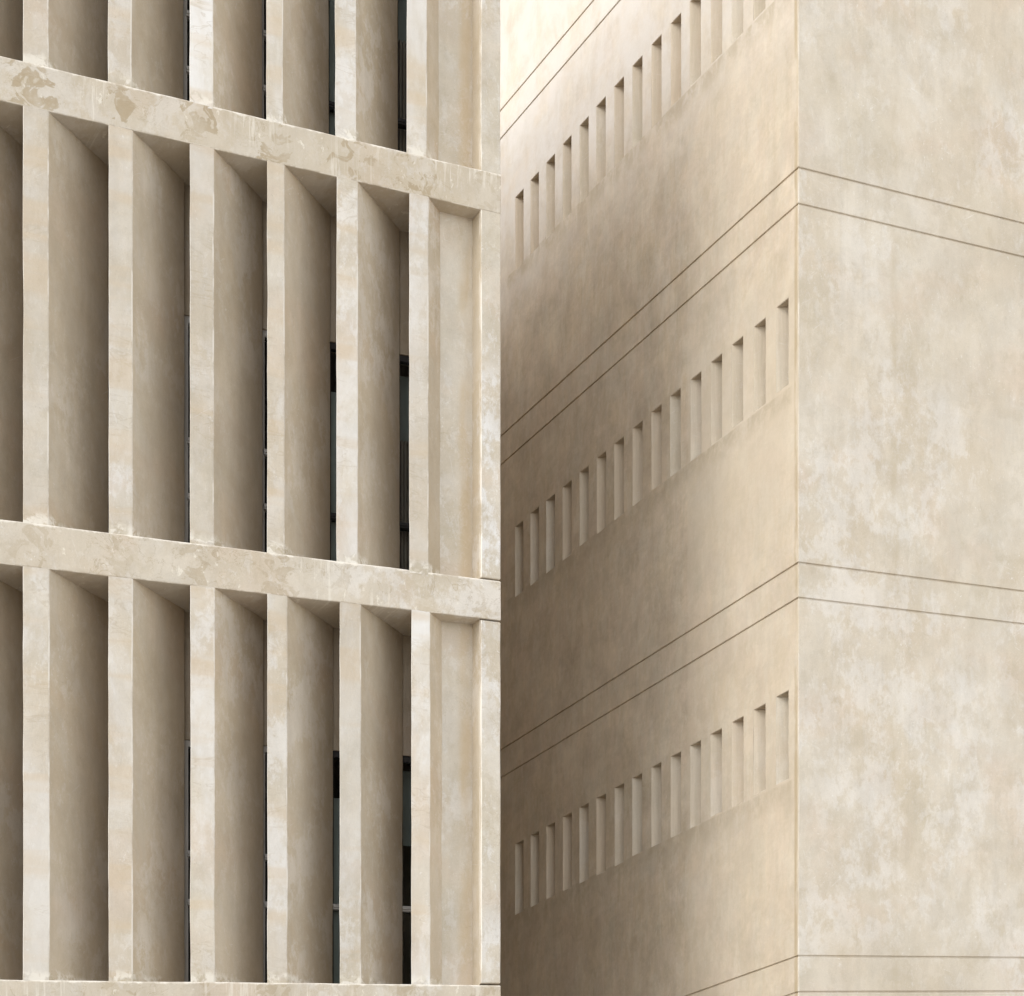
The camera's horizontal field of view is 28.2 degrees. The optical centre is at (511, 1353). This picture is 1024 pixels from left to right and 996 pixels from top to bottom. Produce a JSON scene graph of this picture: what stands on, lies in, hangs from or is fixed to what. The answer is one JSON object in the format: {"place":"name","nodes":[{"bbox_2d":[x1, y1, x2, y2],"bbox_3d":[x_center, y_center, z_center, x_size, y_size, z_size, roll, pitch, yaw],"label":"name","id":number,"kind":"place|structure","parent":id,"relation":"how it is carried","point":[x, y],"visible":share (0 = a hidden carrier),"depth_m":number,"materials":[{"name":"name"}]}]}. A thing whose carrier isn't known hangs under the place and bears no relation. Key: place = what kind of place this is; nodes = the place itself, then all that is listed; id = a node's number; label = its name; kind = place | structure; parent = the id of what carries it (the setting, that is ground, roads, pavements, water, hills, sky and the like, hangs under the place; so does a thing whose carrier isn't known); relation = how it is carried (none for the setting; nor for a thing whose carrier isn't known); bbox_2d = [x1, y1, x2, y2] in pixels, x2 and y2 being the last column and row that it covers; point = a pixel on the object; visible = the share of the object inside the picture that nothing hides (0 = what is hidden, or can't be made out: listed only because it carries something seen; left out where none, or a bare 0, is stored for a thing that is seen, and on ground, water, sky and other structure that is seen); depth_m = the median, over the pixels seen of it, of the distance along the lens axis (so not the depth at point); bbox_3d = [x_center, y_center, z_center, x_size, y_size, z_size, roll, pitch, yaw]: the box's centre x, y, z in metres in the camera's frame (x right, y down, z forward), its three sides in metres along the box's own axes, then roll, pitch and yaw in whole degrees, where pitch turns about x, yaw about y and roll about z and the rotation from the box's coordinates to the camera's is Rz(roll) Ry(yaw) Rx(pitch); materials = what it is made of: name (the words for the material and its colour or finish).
{"place":"outdoors","nodes":[
{"label":"outdoors","id":0,"kind":"place"},
{"label":"ground","id":1,"kind":"structure","parent":0,"visible":0},
{"bbox_2d":[0,0,500,995],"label":"finned building","id":2,"kind":"structure","parent":1,"relation":"on","point":[250,502],"depth_m":22.06,"materials":[{"name":"paint"}]},
{"bbox_2d":[108,302,108,532],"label":"window","id":3,"kind":"structure","parent":2,"relation":"in","point":[108,302],"depth_m":21.82,"materials":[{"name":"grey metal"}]},
{"bbox_2d":[183,0,189,99],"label":"window","id":4,"kind":"structure","parent":2,"relation":"in","point":[186,13],"depth_m":22.25,"materials":[{"name":"black glass"}]},
{"bbox_2d":[184,316,189,542],"bbox_3d":[-3.299,-9.982,22.428,0.882,2.864,0.096,0,0,-30],"label":"window","id":5,"kind":"structure","parent":2,"relation":"in","point":[186,318],"depth_m":22.26,"materials":[{"name":"black glass"}]},
{"bbox_2d":[184,740,190,981],"bbox_3d":[-3.296,-5.343,22.429,0.887,2.864,0.096,0,0,-30],"label":"window","id":6,"kind":"structure","parent":2,"relation":"in","point":[187,902],"depth_m":22.25,"materials":[{"name":"black glass"}]},
{"bbox_2d":[262,0,265,118],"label":"window","id":7,"kind":"structure","parent":2,"relation":"in","point":[263,31],"depth_m":22.70,"materials":[{"name":"black glass"}]},
{"bbox_2d":[262,330,266,551],"bbox_3d":[-2.543,-10.051,22.859,0.834,2.860,0.096,0,0,-30],"label":"window","id":8,"kind":"structure","parent":2,"relation":"in","point":[264,333],"depth_m":22.71,"materials":[{"name":"black glass"}]},
{"bbox_2d":[263,746,267,982],"bbox_3d":[-2.533,-5.413,22.865,0.846,2.861,0.096,0,0,-30],"label":"window","id":9,"kind":"structure","parent":2,"relation":"in","point":[265,856],"depth_m":22.71,"materials":[{"name":"black glass"}]},
{"bbox_2d":[328,0,334,134],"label":"window","id":10,"kind":"structure","parent":2,"relation":"in","point":[331,50],"depth_m":23.25,"materials":[{"name":"black glass"}]},
{"bbox_2d":[330,342,336,560],"bbox_3d":[-1.815,-10.119,23.303,0.759,2.860,0.492,0,0,0],"label":"window","id":11,"kind":"structure","parent":2,"relation":"in","point":[333,395],"depth_m":23.25,"materials":[{"name":"black glass"}]},
{"bbox_2d":[332,751,339,983],"bbox_3d":[-1.792,-5.482,23.316,0.775,2.862,0.501,0,0,0],"label":"window","id":12,"kind":"structure","parent":2,"relation":"in","point":[336,754],"depth_m":23.27,"materials":[{"name":"black glass"}]},
{"bbox_2d":[397,0,406,151],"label":"window","id":13,"kind":"structure","parent":2,"relation":"in","point":[401,4],"depth_m":23.76,"materials":[{"name":"black glass"}]},
{"bbox_2d":[399,355,408,569],"bbox_3d":[-1.088,-10.186,23.804,0.739,2.858,0.654,0,0,0],"label":"window","id":14,"kind":"structure","parent":2,"relation":"in","point":[404,381],"depth_m":23.78,"materials":[{"name":"black glass"}]},
{"bbox_2d":[402,756,411,983],"bbox_3d":[-1.072,-5.548,23.814,0.707,2.855,0.636,0,0,0],"label":"window","id":15,"kind":"structure","parent":2,"relation":"in","point":[406,775],"depth_m":23.93,"materials":[{"name":"black glass"}]},
{"bbox_2d":[497,0,1023,995],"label":"plain block building","id":16,"kind":"structure","parent":1,"relation":"on","point":[761,580],"depth_m":25.41,"materials":[{"name":"paint"}]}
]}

